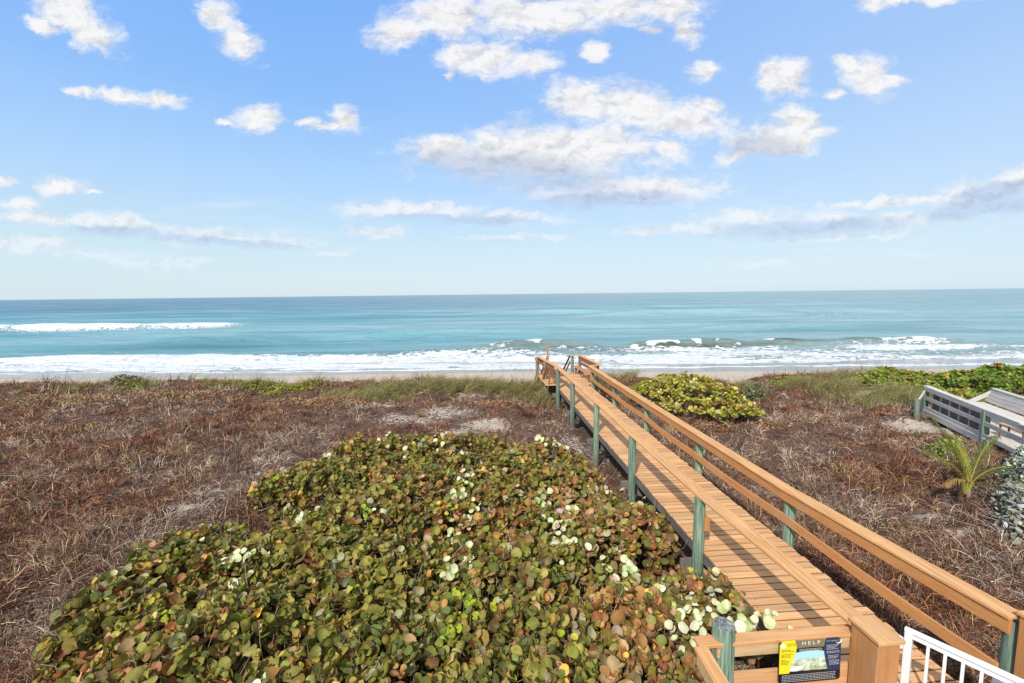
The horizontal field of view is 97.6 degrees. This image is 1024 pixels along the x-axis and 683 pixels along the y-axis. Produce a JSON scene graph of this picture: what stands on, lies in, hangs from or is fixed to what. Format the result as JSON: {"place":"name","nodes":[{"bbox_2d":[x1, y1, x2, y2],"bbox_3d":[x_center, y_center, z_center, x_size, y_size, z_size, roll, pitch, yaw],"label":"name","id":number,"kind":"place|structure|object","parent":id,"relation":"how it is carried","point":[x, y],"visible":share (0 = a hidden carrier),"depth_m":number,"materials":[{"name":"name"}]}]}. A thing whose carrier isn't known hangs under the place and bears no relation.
{"place":"outdoors","nodes":[
{"label":"outdoors","id":0,"kind":"place"},
{"bbox_2d":[0,288,1023,373],"bbox_3d":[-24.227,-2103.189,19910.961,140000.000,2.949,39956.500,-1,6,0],"label":"sea water","id":1,"kind":"structure","parent":0,"point":[193,335],"depth_m":93.06,"materials":[{"name":"teal liquid"}]},
{"bbox_2d":[0,359,1023,682],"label":"ground","id":2,"kind":"structure","parent":0,"point":[740,371],"depth_m":16.81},
{"bbox_2d":[103,374,160,391],"bbox_3d":[-21.170,2.215,24.952,3.114,0.760,3.617,-5,7,-33],"label":"dune shrub","id":3,"kind":"object","parent":2,"relation":"on","point":[134,378],"visible":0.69,"depth_m":24.52,"materials":[{"name":"green plant"}]},
{"bbox_2d":[7,370,569,409],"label":"dune grass","id":4,"kind":"structure","parent":2,"relation":"on","point":[523,390],"depth_m":23.48,"materials":[{"name":"green plant"}]},
{"bbox_2d":[13,427,792,682],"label":"sea grape hedge","id":5,"kind":"object","parent":2,"relation":"on","point":[428,624],"visible":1,"depth_m":6.64,"materials":[{"name":"green plant"}]},
{"bbox_2d":[0,386,846,430],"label":"rusty ground cover","id":6,"kind":"object","parent":2,"relation":"on","point":[309,401],"visible":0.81,"depth_m":22.10,"materials":[{"name":"brown plant"}]},
{"bbox_2d":[101,376,818,419],"bbox_3d":[-2.361,2.582,22.486,39.849,1.099,8.250,-1,6,0],"label":"green ground cover","id":7,"kind":"object","parent":2,"relation":"on","point":[288,385],"visible":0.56,"depth_m":24.45,"materials":[{"name":"green plant"}]},
{"bbox_2d":[0,364,1023,682],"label":"dead vine thatch","id":8,"kind":"object","parent":2,"relation":"on","point":[938,548],"visible":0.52,"depth_m":12.13,"materials":[{"name":"brown plant"}]},
{"bbox_2d":[0,382,1023,682],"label":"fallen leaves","id":9,"kind":"object","parent":2,"relation":"on","point":[506,436],"depth_m":9.58,"materials":[{"name":"brown plant"}]},
{"bbox_2d":[628,371,782,423],"bbox_3d":[8.155,2.405,20.112,5.305,1.549,6.968,-1,6,0],"label":"sea grape bush","id":10,"kind":"object","parent":2,"relation":"on","point":[656,386],"visible":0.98,"depth_m":19.20,"materials":[{"name":"green plant"}]},
{"bbox_2d":[737,382,787,402],"bbox_3d":[12.131,2.448,22.256,2.846,0.794,3.252,-1,6,0],"label":"crest shrub","id":11,"kind":"object","parent":2,"relation":"on","point":[755,390],"visible":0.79,"depth_m":21.91,"materials":[{"name":"green plant"}]},
{"bbox_2d":[693,617,851,682],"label":"corner fence","id":12,"kind":"object","parent":2,"relation":"on","point":[725,643],"visible":0.68,"depth_m":4.51,"materials":[{"name":"brown wood"}]},
{"bbox_2d":[778,637,841,682],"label":"turtle sign","id":13,"kind":"object","parent":12,"relation":"attached to","point":[809,660],"visible":1,"depth_m":4.54,"materials":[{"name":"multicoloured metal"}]},
{"bbox_2d":[595,365,959,408],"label":"beach grass","id":14,"kind":"structure","parent":2,"relation":"on","point":[901,392],"depth_m":22.16,"materials":[{"name":"green plant"}]},
{"bbox_2d":[535,345,1023,682],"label":"boardwalk","id":15,"kind":"structure","parent":2,"relation":"on","point":[750,556],"depth_m":7.05,"materials":[{"name":"brown wood"}]},
{"bbox_2d":[897,626,1023,682],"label":"white gate","id":16,"kind":"structure","parent":15,"relation":"attached to","point":[963,658],"depth_m":4.21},
{"bbox_2d":[844,366,998,406],"bbox_3d":[20.744,2.181,22.084,6.400,1.228,6.870,-3,6,-17],"label":"beach creeper","id":17,"kind":"object","parent":2,"relation":"on","point":[914,378],"visible":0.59,"depth_m":22.99,"materials":[{"name":"green plant"}]},
{"bbox_2d":[909,434,975,462],"bbox_3d":[13.410,3.326,13.999,3.087,0.592,1.474,-6,8,-41],"label":"ground shrub","id":18,"kind":"object","parent":2,"relation":"on","point":[941,443],"visible":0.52,"depth_m":14.02,"materials":[{"name":"green plant"}]},
{"bbox_2d":[913,385,1023,452],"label":"railing","id":19,"kind":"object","parent":2,"relation":"on","point":[971,420],"visible":0.8,"depth_m":15.69,"materials":[{"name":"grey wood"}]},
{"bbox_2d":[969,388,1023,425],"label":"slatted bench","id":20,"kind":"object","parent":19,"relation":"attached to","point":[998,393],"visible":0.72,"depth_m":16.70,"materials":[{"name":"grey wood"}]},
{"bbox_2d":[920,415,1022,499],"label":"young palm","id":21,"kind":"object","parent":2,"relation":"on","point":[965,471],"visible":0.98,"depth_m":10.84,"materials":[{"name":"green plant"}]},
{"bbox_2d":[929,362,1023,407],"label":"sea grape thicket","id":22,"kind":"object","parent":2,"relation":"on","point":[995,374],"visible":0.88,"depth_m":22.57,"materials":[{"name":"green plant"}]},
{"bbox_2d":[944,475,1023,553],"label":"dry silver bush","id":23,"kind":"object","parent":2,"relation":"on","point":[1006,505],"visible":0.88,"depth_m":9.61,"materials":[{"name":"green plant"}]},
{"bbox_2d":[993,443,1023,501],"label":"silver bush","id":24,"kind":"object","parent":2,"relation":"on","point":[1015,459],"visible":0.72,"depth_m":11.26,"materials":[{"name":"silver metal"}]},
{"bbox_2d":[0,0,1023,299],"label":"sky","id":25,"kind":"structure","parent":0,"point":[149,148],"materials":[{"name":"blue"}]},
{"bbox_2d":[37,358,987,385],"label":"sea oat stalks","id":26,"kind":"object","parent":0,"point":[486,373],"visible":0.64,"depth_m":25.50,"materials":[{"name":"beige plant"}]},
{"bbox_2d":[997,423,1023,443],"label":"plank stool","id":27,"kind":"object","parent":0,"point":[1004,424],"visible":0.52,"depth_m":14.69,"materials":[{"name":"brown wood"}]}
]}

